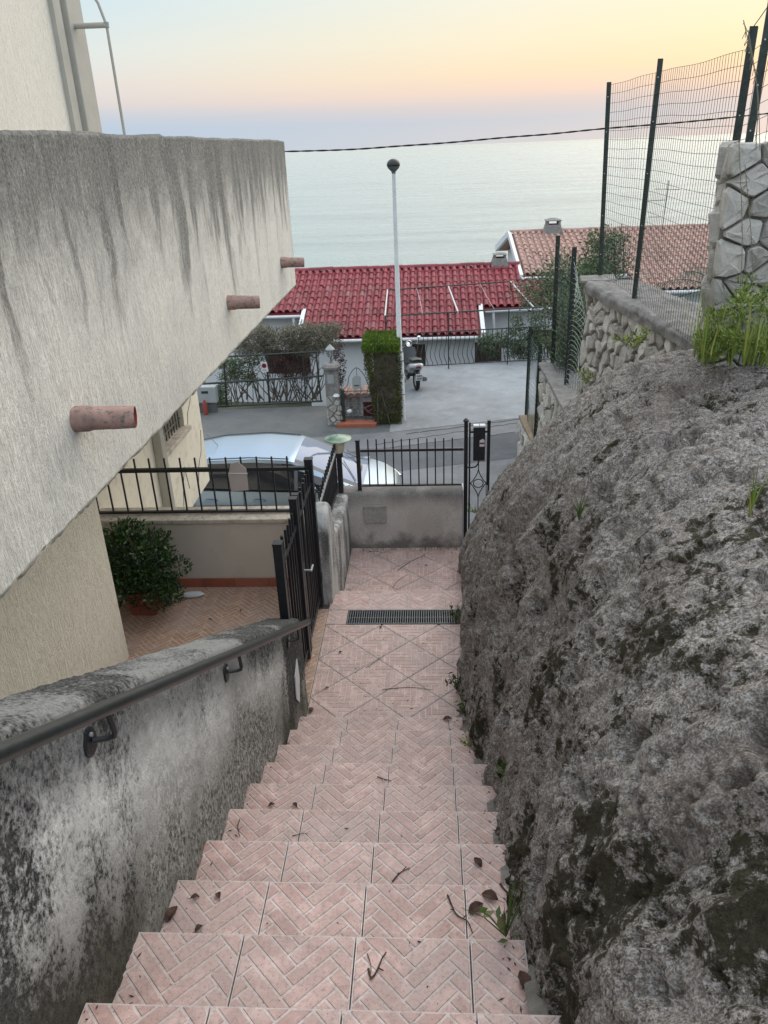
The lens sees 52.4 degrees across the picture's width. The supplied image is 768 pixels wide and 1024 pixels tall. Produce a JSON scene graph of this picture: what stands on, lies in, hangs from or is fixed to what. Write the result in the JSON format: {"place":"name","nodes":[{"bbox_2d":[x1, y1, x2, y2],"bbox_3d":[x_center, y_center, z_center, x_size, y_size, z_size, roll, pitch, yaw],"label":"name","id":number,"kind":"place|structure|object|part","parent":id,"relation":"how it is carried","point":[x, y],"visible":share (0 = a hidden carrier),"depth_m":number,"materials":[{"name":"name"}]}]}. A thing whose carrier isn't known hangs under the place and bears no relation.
{"place":"outdoors","nodes":[
{"label":"outdoors","id":0,"kind":"place"},
{"bbox_2d":[182,591,203,597],"bbox_3d":[-1.693,0.732,6.918,0.202,0.046,0.066,-4,25,-4],"label":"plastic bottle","id":1,"kind":"object","parent":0,"point":[193,594],"visible":0.95,"depth_m":6.90,"materials":[{"name":"white plastic"}]},
{"bbox_2d":[117,578,291,660],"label":"terrace","id":2,"kind":"structure","parent":0,"point":[221,602],"depth_m":6.66,"materials":[{"name":"beige tile"}]},
{"bbox_2d":[103,515,192,614],"bbox_3d":[-2.077,0.492,6.505,0.857,0.861,0.712,12,29,28],"label":"potted shrub","id":3,"kind":"object","parent":2,"relation":"on","point":[143,590],"visible":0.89,"depth_m":6.42,"materials":[{"name":"green plant"}]},
{"bbox_2d":[205,381,311,409],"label":"ground","id":4,"kind":"structure","parent":0,"point":[268,406],"depth_m":29.07,"materials":[{"name":"grey concrete"}]},
{"bbox_2d":[0,0,295,698],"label":"cream house","id":5,"kind":"structure","parent":4,"relation":"on","point":[129,264],"depth_m":4.57,"materials":[{"name":"paint"}]},
{"bbox_2d":[74,0,125,134],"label":"awning frame","id":6,"kind":"object","parent":5,"relation":"attached to","point":[95,25],"visible":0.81,"depth_m":6.53,"materials":[{"name":"grey metal"}]},
{"bbox_2d":[69,405,136,431],"bbox_3d":[-1.274,-0.431,3.547,0.285,0.122,0.117,-6,25,-8],"label":"drain spout","id":7,"kind":"object","parent":5,"relation":"attached to","point":[85,418],"visible":0.99,"depth_m":3.51,"materials":[{"name":"ceramic"}]},
{"bbox_2d":[164,411,179,440],"bbox_3d":[-2.526,-1.301,8.931,0.018,1.010,0.900,-1,25,3],"label":"window","id":8,"kind":"structure","parent":5,"relation":"in","point":[174,423],"depth_m":9.23,"materials":[{"name":"grey plastic"}]},
{"bbox_2d":[226,295,259,309],"bbox_3d":[-1.130,-1.679,6.239,0.275,0.122,0.116,-6,25,-8],"label":"drain spout","id":9,"kind":"object","parent":5,"relation":"attached to","point":[234,302],"visible":0.97,"depth_m":6.20,"materials":[{"name":"ceramic"}]},
{"bbox_2d":[280,257,303,267],"bbox_3d":[-1.005,-2.717,8.490,0.275,0.123,0.117,-6,25,-8],"label":"drain spout","id":10,"kind":"object","parent":5,"relation":"attached to","point":[287,262],"visible":0.99,"depth_m":8.45,"materials":[{"name":"ceramic"}]},
{"bbox_2d":[99,506,289,577],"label":"terrace wall","id":11,"kind":"structure","parent":4,"relation":"on","point":[224,545],"depth_m":6.91,"materials":[{"name":"paint"}]},
{"bbox_2d":[96,456,304,513],"bbox_3d":[-2.250,-0.223,6.844,3.280,0.517,0.040,-1,25,3],"label":"terrace railing","id":12,"kind":"object","parent":11,"relation":"on","point":[211,469],"visible":0.62,"depth_m":6.79,"materials":[{"name":"black metal"}]},
{"bbox_2d":[228,462,247,491],"bbox_3d":[-1.254,-0.303,6.716,0.168,0.278,0.010,-1,25,3],"label":"cardboard sheet","id":13,"kind":"object","parent":12,"relation":"hanging from","point":[237,475],"visible":1,"depth_m":6.72,"materials":[{"name":"beige cardboard"}]},
{"bbox_2d":[215,313,376,407],"bbox_3d":[-2.581,-4.138,21.756,5.290,2.817,2.938,12,28,27],"label":"dry vine","id":14,"kind":"object","parent":4,"relation":"on","point":[312,337],"visible":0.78,"depth_m":21.37,"materials":[{"name":"green plant"}]},
{"bbox_2d":[78,714,560,1023],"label":"staircase","id":15,"kind":"structure","parent":4,"relation":"on","point":[301,957],"depth_m":2.57,"materials":[{"name":"tile"}]},
{"bbox_2d":[0,618,308,1023],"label":"stair parapet","id":16,"kind":"structure","parent":15,"relation":"on","point":[101,850],"depth_m":2.20,"materials":[{"name":"white paint"}]},
{"bbox_2d":[0,618,312,764],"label":"handrail","id":17,"kind":"object","parent":16,"relation":"attached to","point":[18,745],"visible":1,"depth_m":1.99,"materials":[{"name":"metal"}]},
{"bbox_2d":[272,457,323,669],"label":"terrace gate","id":18,"kind":"structure","parent":16,"relation":"attached to","point":[305,596],"depth_m":5.74,"materials":[{"name":"black metal"}]},
{"bbox_2d":[162,906,177,927],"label":"dry leaf","id":19,"kind":"object","parent":15,"relation":"on","point":[170,912],"visible":1,"depth_m":2.54,"materials":[{"name":"brown plant"}]},
{"bbox_2d":[187,893,199,898],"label":"dry leaf","id":20,"kind":"object","parent":15,"relation":"on","point":[194,895],"visible":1,"depth_m":2.60,"materials":[{"name":"brown plant"}]},
{"bbox_2d":[193,924,202,932],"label":"dry leaf","id":21,"kind":"object","parent":15,"relation":"on","point":[198,927],"visible":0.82,"depth_m":2.50,"materials":[{"name":"brown plant"}]},
{"bbox_2d":[84,552,524,1019],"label":"plant litter","id":22,"kind":"object","parent":15,"relation":"on","point":[389,891],"visible":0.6,"depth_m":2.60,"materials":[{"name":"brown plant"}]},
{"bbox_2d":[367,952,386,978],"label":"dry twig","id":23,"kind":"object","parent":15,"relation":"on","point":[369,974],"visible":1,"depth_m":2.18,"materials":[{"name":"brown wood"}]},
{"bbox_2d":[392,867,408,881],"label":"dry twig","id":24,"kind":"object","parent":15,"relation":"on","point":[398,873],"visible":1,"depth_m":2.85,"materials":[{"name":"brown wood"}]},
{"bbox_2d":[447,894,472,932],"bbox_3d":[0.240,1.292,2.513,0.030,0.010,0.156,-17,29,-28],"label":"dry twig","id":25,"kind":"object","parent":15,"relation":"on","point":[457,914],"visible":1,"depth_m":2.51,"materials":[{"name":"brown wood"}]},
{"bbox_2d":[454,688,466,716],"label":"step weed","id":26,"kind":"object","parent":15,"relation":"on","point":[461,706],"visible":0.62,"depth_m":5.09,"materials":[{"name":"green plant"}]},
{"bbox_2d":[458,725,470,750],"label":"step weed","id":27,"kind":"object","parent":15,"relation":"on","point":[468,744],"visible":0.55,"depth_m":4.40,"materials":[{"name":"green plant"}]},
{"bbox_2d":[466,901,482,915],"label":"dry leaf","id":28,"kind":"object","parent":15,"relation":"on","point":[477,904],"visible":0.91,"depth_m":2.52,"materials":[{"name":"brown plant"}]},
{"bbox_2d":[474,857,482,868],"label":"dry leaf","id":29,"kind":"object","parent":15,"relation":"on","point":[477,860],"visible":1,"depth_m":2.88,"materials":[{"name":"brown plant"}]},
{"bbox_2d":[482,889,503,902],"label":"dry leaf","id":30,"kind":"object","parent":15,"relation":"on","point":[490,894],"visible":1,"depth_m":2.56,"materials":[{"name":"brown plant"}]},
{"bbox_2d":[461,877,528,942],"bbox_3d":[0.344,1.124,2.222,0.189,0.237,0.159,21,34,40],"label":"step weed","id":31,"kind":"object","parent":15,"relation":"on","point":[502,924],"visible":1,"depth_m":2.23,"materials":[{"name":"green plant"}]},
{"bbox_2d":[518,971,530,988],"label":"dry leaf","id":32,"kind":"object","parent":15,"relation":"on","point":[524,977],"visible":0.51,"depth_m":2.13,"materials":[{"name":"brown plant"}]},
{"bbox_2d":[343,385,371,415],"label":"coping wall","id":33,"kind":"structure","parent":4,"relation":"on","point":[353,400],"depth_m":19.99,"materials":[{"name":"grey stone"}]},
{"bbox_2d":[363,399,373,415],"bbox_3d":[-0.258,-2.533,20.064,0.540,0.740,0.065,-1,25,3],"label":"garden door","id":34,"kind":"structure","parent":33,"relation":"attached to","point":[369,408],"depth_m":20.01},
{"bbox_2d":[363,402,373,415],"bbox_3d":[-0.391,-2.503,20.096,0.270,0.670,0.045,-1,25,3],"label":"door leaf","id":35,"kind":"structure","parent":34,"relation":"in","point":[365,413],"depth_m":20.02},
{"bbox_2d":[206,252,560,405],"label":"red roof house","id":36,"kind":"structure","parent":4,"relation":"on","point":[327,294],"depth_m":28.08,"materials":[{"name":"tile"}]},
{"bbox_2d":[337,483,463,547],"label":"boundary wall","id":37,"kind":"structure","parent":4,"relation":"on","point":[412,516],"depth_m":8.18,"materials":[{"name":"white paint"}]},
{"bbox_2d":[324,434,351,492],"bbox_3d":[-0.454,-0.441,8.025,0.280,0.748,0.280,-1,25,3],"label":"corner lamp","id":38,"kind":"object","parent":37,"relation":"on","point":[339,441],"visible":0.91,"depth_m":7.89,"materials":[{"name":"green metal"}]},
{"bbox_2d":[355,437,463,490],"bbox_3d":[0.263,-0.488,8.018,1.100,0.565,0.050,-1,25,3],"label":"front railing","id":39,"kind":"object","parent":37,"relation":"on","point":[385,450],"visible":1,"depth_m":7.99,"materials":[{"name":"black metal"}]},
{"bbox_2d":[384,275,657,368],"bbox_3d":[4.564,-5.344,26.412,8.984,4.511,5.773,-1,25,3],"label":"pergola frame","id":40,"kind":"object","parent":4,"relation":"on","point":[457,311],"visible":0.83,"depth_m":23.90,"materials":[{"name":"green paint"}]},
{"bbox_2d":[516,414,539,455],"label":"kerb stone wall","id":41,"kind":"structure","parent":4,"relation":"on","point":[525,434],"depth_m":13.71,"materials":[{"name":"stone"}]},
{"bbox_2d":[525,326,546,437],"bbox_3d":[2.403,-1.849,12.186,0.117,1.836,3.468,0,25,6],"label":"fence","id":42,"kind":"object","parent":41,"relation":"on","point":[536,383],"visible":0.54,"depth_m":13.10,"materials":[{"name":"green metal"}]},
{"bbox_2d":[506,264,568,357],"bbox_3d":[5.121,-5.519,25.505,2.440,5.165,2.108,-1,25,3],"label":"garden tree","id":43,"kind":"object","parent":4,"relation":"on","point":[534,294],"visible":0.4,"depth_m":24.65,"materials":[{"name":"green plant"}]},
{"bbox_2d":[537,362,581,432],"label":"stone wall","id":44,"kind":"structure","parent":4,"relation":"on","point":[555,395],"depth_m":9.52,"materials":[{"name":"stone"}]},
{"bbox_2d":[551,235,589,396],"bbox_3d":[2.111,-2.161,8.794,0.194,1.607,2.152,-1,25,3],"label":"fence","id":45,"kind":"object","parent":44,"relation":"on","point":[571,294],"visible":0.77,"depth_m":9.00,"materials":[{"name":"green metal"}]},
{"bbox_2d":[495,218,708,302],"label":"salmon roof house","id":46,"kind":"structure","parent":4,"relation":"on","point":[526,248],"depth_m":30.67,"materials":[{"name":"tile"}]},
{"bbox_2d":[650,180,679,233],"bbox_3d":[11.136,-12.190,31.268,1.245,2.001,0.033,-1,25,3],"label":"roof aerial","id":47,"kind":"object","parent":46,"relation":"on","point":[666,199],"visible":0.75,"depth_m":31.10,"materials":[{"name":"grey metal"}]},
{"bbox_2d":[456,349,767,1023],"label":"rock outcrop","id":48,"kind":"object","parent":4,"relation":"on","point":[612,663],"visible":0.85,"depth_m":2.31,"materials":[{"name":"stone"}]},
{"bbox_2d":[445,665,460,690],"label":"step weed","id":49,"kind":"object","parent":48,"relation":"on","point":[456,683],"visible":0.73,"depth_m":5.53,"materials":[{"name":"green plant"}]},
{"bbox_2d":[490,744,506,782],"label":"step weed","id":50,"kind":"object","parent":48,"relation":"on","point":[503,766],"visible":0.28,"depth_m":3.45,"materials":[{"name":"green plant"}]},
{"bbox_2d":[573,494,590,519],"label":"rock grass","id":51,"kind":"object","parent":48,"relation":"on","point":[580,511],"visible":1,"depth_m":2.99,"materials":[{"name":"green plant"}]},
{"bbox_2d":[575,367,596,383],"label":"wall fern","id":52,"kind":"object","parent":48,"relation":"on","point":[583,373],"depth_m":6.56,"materials":[{"name":"green plant"}]},
{"bbox_2d":[683,270,767,366],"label":"weed clump","id":53,"kind":"object","parent":48,"relation":"on","point":[731,341],"visible":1,"depth_m":3.32,"materials":[{"name":"green plant"}]},
{"bbox_2d":[735,20,759,320],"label":"dry grass stalks","id":54,"kind":"object","parent":53,"relation":"on","point":[751,56],"visible":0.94,"depth_m":3.20,"materials":[{"name":"brown plant"}]},
{"bbox_2d":[697,140,767,368],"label":"stone wall","id":55,"kind":"structure","parent":48,"relation":"on","point":[726,253],"depth_m":3.52,"materials":[{"name":"grey stone"}]},
{"bbox_2d":[745,463,767,514],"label":"rock grass","id":56,"kind":"object","parent":48,"relation":"on","point":[751,504],"visible":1,"depth_m":2.13,"materials":[{"name":"green plant"}]},
{"bbox_2d":[579,274,702,394],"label":"stone wall","id":57,"kind":"structure","parent":4,"relation":"on","point":[614,310],"depth_m":6.30,"materials":[{"name":"stone"}]},
{"bbox_2d":[611,325,650,348],"bbox_3d":[1.683,-1.162,5.201,0.236,0.167,0.248,-19,30,-32],"label":"wall fern","id":58,"kind":"object","parent":57,"relation":"on","point":[638,340],"depth_m":5.22,"materials":[{"name":"green plant"}]},
{"bbox_2d":[598,3,767,345],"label":"fence","id":59,"kind":"object","parent":57,"relation":"on","point":[744,89],"visible":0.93,"depth_m":5.26,"materials":[{"name":"green metal"}]},
{"bbox_2d":[200,405,389,439],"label":"driveway","id":60,"kind":"structure","parent":0,"point":[310,421],"depth_m":19.91,"materials":[{"name":"concrete"}]},
{"bbox_2d":[202,400,207,414],"bbox_3d":[-4.727,-2.770,20.640,0.130,0.410,0.130,-1,25,3],"label":"red canister","id":61,"kind":"object","parent":60,"relation":"on","point":[205,407],"visible":1,"depth_m":20.60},
{"bbox_2d":[197,385,218,412],"bbox_3d":[-4.721,-3.004,20.773,0.600,0.720,0.260,-1,25,3],"label":"utility box","id":62,"kind":"object","parent":60,"relation":"on","point":[208,394],"visible":0.62,"depth_m":20.64,"materials":[{"name":"grey plastic"}]},
{"bbox_2d":[202,351,322,407],"bbox_3d":[-3.352,-3.542,20.976,3.436,1.507,0.056,-1,25,3],"label":"driveway fence","id":63,"kind":"object","parent":60,"relation":"on","point":[279,379],"visible":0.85,"depth_m":21.01,"materials":[{"name":"black metal"}]},
{"bbox_2d":[260,362,267,371],"bbox_3d":[-3.175,-3.853,20.753,0.190,0.280,0.025,-1,25,3],"label":"no parking sign","id":64,"kind":"object","parent":63,"relation":"attached to","point":[264,366],"visible":1,"depth_m":20.75,"materials":[{"name":"metal"}]},
{"bbox_2d":[337,419,377,427],"bbox_3d":[-0.650,-2.198,19.477,1.020,0.120,0.420,-1,25,3],"label":"terracotta step","id":65,"kind":"object","parent":60,"relation":"on","point":[355,423],"visible":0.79,"depth_m":19.31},
{"bbox_2d":[361,328,403,425],"bbox_3d":[0.004,-3.390,19.560,1.027,2.186,1.503,-1,25,3],"label":"clipped hedge","id":66,"kind":"object","parent":60,"relation":"on","point":[382,346],"visible":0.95,"depth_m":19.00,"materials":[{"name":"green plant"}]},
{"bbox_2d":[322,361,342,425],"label":"gate pillar","id":67,"kind":"structure","parent":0,"point":[333,396],"depth_m":19.15,"materials":[{"name":"grey stone"}]},
{"bbox_2d":[325,344,334,362],"bbox_3d":[-1.296,-3.844,18.895,0.240,0.460,0.208,-1,25,3],"label":"pillar lantern","id":68,"kind":"object","parent":67,"relation":"on","point":[329,349],"visible":1,"depth_m":18.84,"materials":[{"name":"white metal"}]},
{"bbox_2d":[340,367,375,421],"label":"garden gate","id":69,"kind":"structure","parent":67,"relation":"attached to","point":[342,391],"depth_m":19.29,"materials":[{"name":"black metal"}]},
{"bbox_2d":[352,375,360,388],"bbox_3d":[-0.670,-3.172,19.032,0.210,0.352,0.060,-1,25,3],"label":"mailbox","id":70,"kind":"object","parent":69,"relation":"hanging from","point":[356,381],"visible":1,"depth_m":19.02,"materials":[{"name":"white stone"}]},
{"bbox_2d":[305,590,462,717],"bbox_3d":[0.215,1.438,6.361,1.580,0.903,2.144,-1,25,3],"label":"landing","id":71,"kind":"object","parent":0,"point":[346,693],"visible":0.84,"depth_m":5.98,"materials":[{"name":"tile"}]},
{"bbox_2d":[346,609,456,625],"bbox_3d":[0.150,0.936,6.542,0.908,0.142,0.212,-1,25,3],"label":"drain grate","id":72,"kind":"object","parent":71,"relation":"on","point":[350,612],"visible":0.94,"depth_m":6.52,"materials":[{"name":"metal"}]},
{"bbox_2d":[444,602,460,621],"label":"step weed","id":73,"kind":"object","parent":72,"relation":"on","point":[456,617],"visible":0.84,"depth_m":6.40,"materials":[{"name":"green plant"}]},
{"bbox_2d":[382,687,430,689],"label":"dry twig","id":74,"kind":"object","parent":71,"relation":"on","point":[405,687],"visible":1,"depth_m":5.65,"materials":[{"name":"brown wood"}]},
{"bbox_2d":[344,547,461,591],"bbox_3d":[0.481,0.863,7.954,1.830,0.577,1.300,-1,25,3],"label":"landing","id":75,"kind":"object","parent":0,"point":[373,570],"visible":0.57,"depth_m":7.90,"materials":[{"name":"tile"}]},
{"bbox_2d":[303,494,351,604],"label":"side wall","id":76,"kind":"structure","parent":75,"relation":"on","point":[334,538],"depth_m":6.89,"materials":[{"name":"grey concrete"}]},
{"bbox_2d":[317,444,338,511],"bbox_3d":[-0.520,-0.186,7.363,0.028,0.550,1.421,-1,25,3],"label":"side railing","id":77,"kind":"object","parent":76,"relation":"on","point":[328,489],"visible":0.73,"depth_m":7.46,"materials":[{"name":"metal"}]},
{"bbox_2d":[363,540,458,550],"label":"dead grass","id":78,"kind":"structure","parent":75,"relation":"on","point":[416,548],"depth_m":8.27,"materials":[{"name":"brown plant"}]},
{"bbox_2d":[463,418,490,539],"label":"street gate","id":79,"kind":"structure","parent":75,"relation":"on","point":[466,473],"depth_m":8.00,"materials":[{"name":"black metal"}]},
{"bbox_2d":[466,424,485,467],"bbox_3d":[0.924,-0.653,7.862,0.184,0.475,0.063,-1,25,3],"label":"post box","id":80,"kind":"object","parent":79,"relation":"attached to","point":[478,442],"visible":1,"depth_m":7.81,"materials":[{"name":"black paint"}]},
{"bbox_2d":[312,418,519,530],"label":"road","id":81,"kind":"structure","parent":0,"point":[497,467],"depth_m":17.98,"materials":[{"name":"grey asphalt"}]},
{"bbox_2d":[193,432,403,506],"bbox_3d":[-1.785,-0.622,14.208,4.300,1.723,2.126,0,25,5],"label":"parked car","id":82,"kind":"object","parent":81,"relation":"on","point":[263,447],"visible":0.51,"depth_m":13.57,"materials":[{"name":"silver metal"}]},
{"bbox_3d":[-2.926,-0.617,13.459,0.855,0.430,0.151,1,25,6],"label":"rear window","id":83,"kind":"part","parent":82,"relation":"part of","materials":[{"name":"black glass"}]},
{"bbox_3d":[-1.989,-0.610,13.382,0.910,0.464,0.168,0,25,5],"label":"front window","id":84,"kind":"part","parent":82,"relation":"part of","materials":[{"name":"black glass"}]},
{"bbox_3d":[-1.080,-0.532,13.327,0.789,0.327,0.133,0,25,5],"label":"quarter window","id":85,"kind":"part","parent":82,"relation":"part of","materials":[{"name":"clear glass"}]},
{"bbox_2d":[345,432,519,470],"bbox_3d":[0.156,-1.395,17.736,31.083,0.001,2.508,-6,25,-8],"label":"road strip","id":86,"kind":"object","parent":81,"relation":"on","point":[503,446],"visible":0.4,"depth_m":17.43,"materials":[{"name":"asphalt"}]},
{"bbox_2d":[375,419,516,447],"bbox_3d":[1.676,-1.864,18.601,3.945,0.010,0.891,-9,26,-13],"label":"asphalt crack","id":87,"kind":"object","parent":81,"relation":"on","point":[452,432],"visible":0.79,"depth_m":18.72,"materials":[{"name":"grey asphalt"}]},
{"bbox_2d":[80,0,767,150],"label":"sky","id":88,"kind":"structure","parent":0,"point":[301,74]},
{"bbox_2d":[389,358,550,431],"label":"parking deck","id":89,"kind":"structure","parent":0,"point":[444,395],"depth_m":21.43,"materials":[{"name":"concrete"}]},
{"bbox_2d":[387,159,405,420],"bbox_3d":[0.312,-5.049,18.451,0.300,6.021,0.300,-1,25,3],"label":"street lamp","id":90,"kind":"object","parent":89,"relation":"on","point":[393,165],"visible":0.84,"depth_m":18.19,"materials":[{"name":"grey metal"}]},
{"bbox_2d":[402,335,426,389],"bbox_3d":[0.798,-4.271,22.300,0.744,1.303,1.948,-6,25,-8],"label":"parked scooter","id":91,"kind":"object","parent":89,"relation":"on","point":[412,367],"visible":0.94,"depth_m":22.05,"materials":[{"name":"grey metal"}]},
{"bbox_2d":[407,325,558,365],"bbox_3d":[3.877,-5.160,24.158,6.347,1.061,0.175,-4,25,-3],"label":"deck railing","id":92,"kind":"object","parent":89,"relation":"on","point":[474,330],"visible":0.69,"depth_m":24.07,"materials":[{"name":"metal"}]},
{"bbox_2d":[474,312,564,361],"bbox_3d":[4.717,-4.700,25.503,3.574,3.728,1.250,-1,25,3],"label":"leafy bush","id":93,"kind":"object","parent":89,"relation":"on","point":[519,346],"visible":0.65,"depth_m":24.99,"materials":[{"name":"green plant"}]},
{"bbox_2d":[285,132,767,271],"bbox_3d":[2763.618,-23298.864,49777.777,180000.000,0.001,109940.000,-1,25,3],"label":"sea","id":94,"kind":"structure","parent":0,"point":[466,203],"depth_m":869.72,"materials":[{"name":"liquid"}]},
{"bbox_2d":[285,113,767,151],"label":"utility cable","id":95,"kind":"object","parent":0,"point":[508,136],"visible":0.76,"depth_m":12.54,"materials":[{"name":"black rubber"}]},
{"bbox_2d":[531,245,620,360],"bbox_3d":[4.090,-4.077,16.044,1.909,3.056,4.148,5,26,15],"label":"garden tree","id":96,"kind":"object","parent":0,"point":[567,277],"visible":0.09,"depth_m":14.74,"materials":[{"name":"green plant"}]},
{"bbox_2d":[576,224,635,284],"bbox_3d":[3.382,-2.681,12.376,0.971,3.655,1.505,14,29,31],"label":"garden tree","id":97,"kind":"object","parent":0,"point":[593,250],"visible":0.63,"depth_m":11.58,"materials":[{"name":"green plant"}]},
{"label":"garden bank","id":98,"kind":"structure","parent":0,"visible":0},
{"bbox_2d":[548,281,585,371],"bbox_3d":[2.636,-2.062,10.121,1.122,1.798,1.549,23,35,42],"label":"garden shrub","id":99,"kind":"object","parent":98,"relation":"on","point":[574,323],"visible":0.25,"depth_m":9.71,"materials":[{"name":"green plant"}]}
]}

